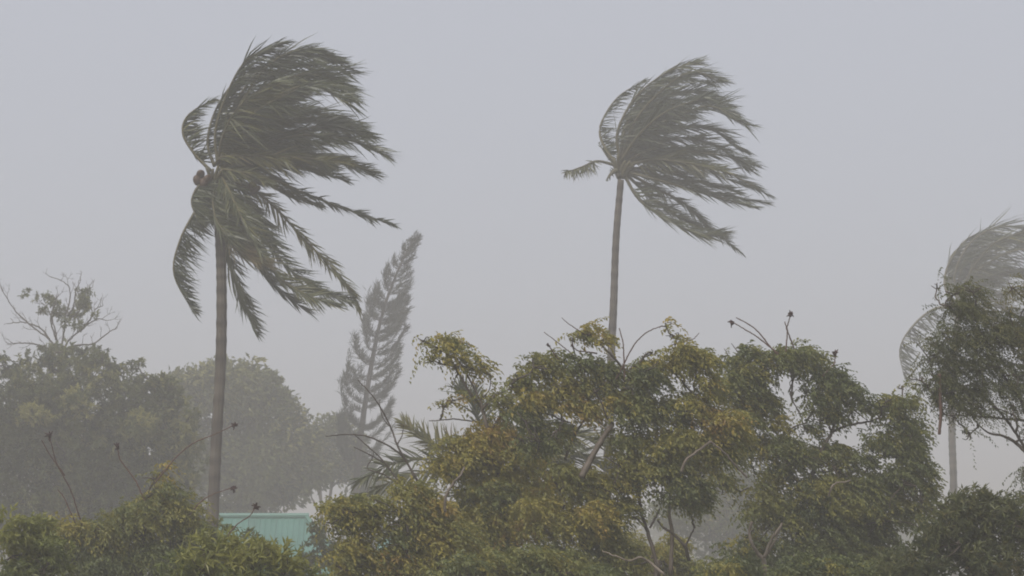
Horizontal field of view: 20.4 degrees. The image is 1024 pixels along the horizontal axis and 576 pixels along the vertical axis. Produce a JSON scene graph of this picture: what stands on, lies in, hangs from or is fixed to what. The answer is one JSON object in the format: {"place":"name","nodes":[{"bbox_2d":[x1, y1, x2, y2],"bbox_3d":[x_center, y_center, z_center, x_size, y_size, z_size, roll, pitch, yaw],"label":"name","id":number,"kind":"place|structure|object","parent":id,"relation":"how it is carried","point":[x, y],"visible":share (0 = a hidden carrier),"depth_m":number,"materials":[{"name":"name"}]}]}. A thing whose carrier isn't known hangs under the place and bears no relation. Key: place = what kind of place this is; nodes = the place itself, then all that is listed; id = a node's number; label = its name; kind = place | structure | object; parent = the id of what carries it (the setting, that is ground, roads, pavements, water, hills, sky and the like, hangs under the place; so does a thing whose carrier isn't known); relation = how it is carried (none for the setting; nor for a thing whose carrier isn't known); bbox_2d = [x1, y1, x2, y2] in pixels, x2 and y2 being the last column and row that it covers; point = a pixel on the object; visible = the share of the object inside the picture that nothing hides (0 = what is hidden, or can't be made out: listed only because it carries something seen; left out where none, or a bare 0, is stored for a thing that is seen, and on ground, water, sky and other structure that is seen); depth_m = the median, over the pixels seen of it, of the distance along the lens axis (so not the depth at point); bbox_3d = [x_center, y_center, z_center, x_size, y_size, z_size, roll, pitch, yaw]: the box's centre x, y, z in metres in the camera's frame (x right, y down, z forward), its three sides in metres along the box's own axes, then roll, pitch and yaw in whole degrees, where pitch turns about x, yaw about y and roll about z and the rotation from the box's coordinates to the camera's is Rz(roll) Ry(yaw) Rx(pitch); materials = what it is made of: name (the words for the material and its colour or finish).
{"place":"outdoors","nodes":[
{"label":"outdoors","id":0,"kind":"place"},
{"bbox_2d":[0,0,1023,547],"label":"sky","id":1,"kind":"structure","parent":0,"point":[891,130],"materials":[{"name":"grey"}]},
{"bbox_3d":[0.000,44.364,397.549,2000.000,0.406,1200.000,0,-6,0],"label":"ground","id":2,"kind":"structure","parent":0,"visible":0},
{"bbox_2d":[0,503,76,575],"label":"shrub","id":3,"kind":"object","parent":2,"relation":"on","point":[37,548],"visible":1,"depth_m":32.76,"materials":[{"name":"green plant"}]},
{"bbox_2d":[0,271,123,376],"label":"half bare tree","id":4,"kind":"object","parent":2,"relation":"on","point":[83,303],"visible":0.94,"depth_m":104.24,"materials":[{"name":"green plant"}]},
{"bbox_2d":[0,337,209,575],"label":"mango tree","id":5,"kind":"object","parent":2,"relation":"on","point":[84,440],"visible":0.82,"depth_m":95.33,"materials":[{"name":"green plant"}]},
{"bbox_2d":[41,422,244,575],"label":"flowering tree","id":6,"kind":"object","parent":2,"relation":"on","point":[102,548],"visible":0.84,"depth_m":39.67,"materials":[{"name":"green plant"}]},
{"bbox_2d":[152,502,327,575],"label":"shrub","id":7,"kind":"object","parent":2,"relation":"on","point":[253,560],"visible":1,"depth_m":29.76,"materials":[{"name":"green plant"}]},
{"bbox_2d":[151,352,334,512],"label":"broadleaf tree","id":8,"kind":"object","parent":2,"relation":"on","point":[272,465],"visible":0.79,"depth_m":137.14,"materials":[{"name":"green plant"}]},
{"bbox_2d":[236,526,277,555],"bbox_3d":[-4.189,6.047,45.587,0.840,4.457,0.559,2,-6,-22],"label":"shrub","id":9,"kind":"object","parent":2,"relation":"on","point":[246,532],"visible":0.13,"depth_m":45.77,"materials":[{"name":"green plant"}]},
{"bbox_2d":[200,513,352,575],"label":"house","id":10,"kind":"structure","parent":2,"relation":"on","point":[292,526],"depth_m":107.23,"materials":[{"name":"teal metal"}]},
{"bbox_2d":[173,33,402,528],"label":"coconut palm","id":11,"kind":"object","parent":2,"relation":"on","point":[253,140],"visible":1,"depth_m":65.23,"materials":[{"name":"green plant"}]},
{"bbox_2d":[298,516,342,575],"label":"shrub","id":12,"kind":"object","parent":2,"relation":"on","point":[321,541],"visible":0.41,"depth_m":61.60,"materials":[{"name":"green plant"}]},
{"bbox_2d":[304,410,401,535],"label":"broadleaf tree","id":13,"kind":"object","parent":2,"relation":"on","point":[342,472],"visible":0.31,"depth_m":149.56,"materials":[{"name":"grey plant"}]},
{"bbox_2d":[326,380,425,558],"bbox_3d":[-1.554,4.458,39.608,1.911,6.401,0.983,2,-6,-21],"label":"bare shrub","id":14,"kind":"object","parent":2,"relation":"on","point":[400,453],"visible":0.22,"depth_m":39.98,"materials":[{"name":"brown plant"}]},
{"bbox_2d":[332,230,422,535],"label":"pine tree","id":15,"kind":"object","parent":2,"relation":"on","point":[393,318],"visible":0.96,"depth_m":140.18,"materials":[{"name":"green plant"}]},
{"bbox_2d":[309,467,493,575],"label":"broadleaf tree","id":16,"kind":"object","parent":2,"relation":"on","point":[426,526],"visible":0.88,"depth_m":34.70,"materials":[{"name":"green plant"}]},
{"bbox_2d":[409,330,565,568],"bbox_3d":[-0.291,3.934,36.715,2.105,6.857,1.352,0,-6,0],"label":"broadleaf tree","id":17,"kind":"object","parent":2,"relation":"on","point":[499,491],"visible":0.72,"depth_m":36.82,"materials":[{"name":"green plant"}]},
{"bbox_2d":[347,374,630,542],"bbox_3d":[-0.374,5.211,51.794,5.443,7.382,1.587,0,-6,0],"label":"young palm","id":18,"kind":"object","parent":2,"relation":"on","point":[424,436],"visible":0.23,"depth_m":52.05,"materials":[{"name":"green plant"}]},
{"bbox_2d":[0,512,1023,575],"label":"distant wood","id":19,"kind":"object","parent":2,"relation":"on","point":[655,534],"depth_m":273.31,"materials":[{"name":"plant"}]},
{"bbox_2d":[416,543,632,575],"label":"shrub","id":20,"kind":"object","parent":2,"relation":"on","point":[547,562],"visible":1,"depth_m":31.76,"materials":[{"name":"green plant"}]},
{"bbox_2d":[493,316,760,575],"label":"broadleaf tree","id":21,"kind":"object","parent":2,"relation":"on","point":[674,458],"visible":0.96,"depth_m":35.85,"materials":[{"name":"green plant"}]},
{"bbox_2d":[620,529,709,575],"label":"shrub","id":22,"kind":"object","parent":2,"relation":"on","point":[682,565],"visible":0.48,"depth_m":43.65,"materials":[{"name":"green plant"}]},
{"bbox_2d":[562,55,776,546],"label":"coconut palm","id":23,"kind":"object","parent":2,"relation":"on","point":[650,119],"visible":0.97,"depth_m":86.61,"materials":[{"name":"green plant"}]},
{"bbox_2d":[640,459,791,566],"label":"broadleaf tree","id":24,"kind":"object","parent":2,"relation":"on","point":[719,528],"visible":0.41,"depth_m":128.94,"materials":[{"name":"grey plant"}]},
{"bbox_2d":[684,552,902,575],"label":"shrub","id":25,"kind":"object","parent":2,"relation":"on","point":[730,566],"visible":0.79,"depth_m":32.74,"materials":[{"name":"green plant"}]},
{"bbox_2d":[705,310,947,575],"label":"broadleaf tree","id":26,"kind":"object","parent":2,"relation":"on","point":[861,521],"visible":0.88,"depth_m":38.81,"materials":[{"name":"green plant"}]},
{"bbox_2d":[866,481,1023,575],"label":"shrub","id":27,"kind":"object","parent":2,"relation":"on","point":[963,524],"visible":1,"depth_m":30.75,"materials":[{"name":"green plant"}]},
{"bbox_2d":[899,206,1023,575],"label":"coconut palm","id":28,"kind":"object","parent":2,"relation":"on","point":[962,269],"visible":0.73,"depth_m":128.18,"materials":[{"name":"green plant"}]},
{"bbox_2d":[904,267,1023,507],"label":"fine leaved tree","id":29,"kind":"object","parent":2,"relation":"on","point":[1007,332],"visible":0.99,"depth_m":34.00,"materials":[{"name":"green plant"}]}
]}

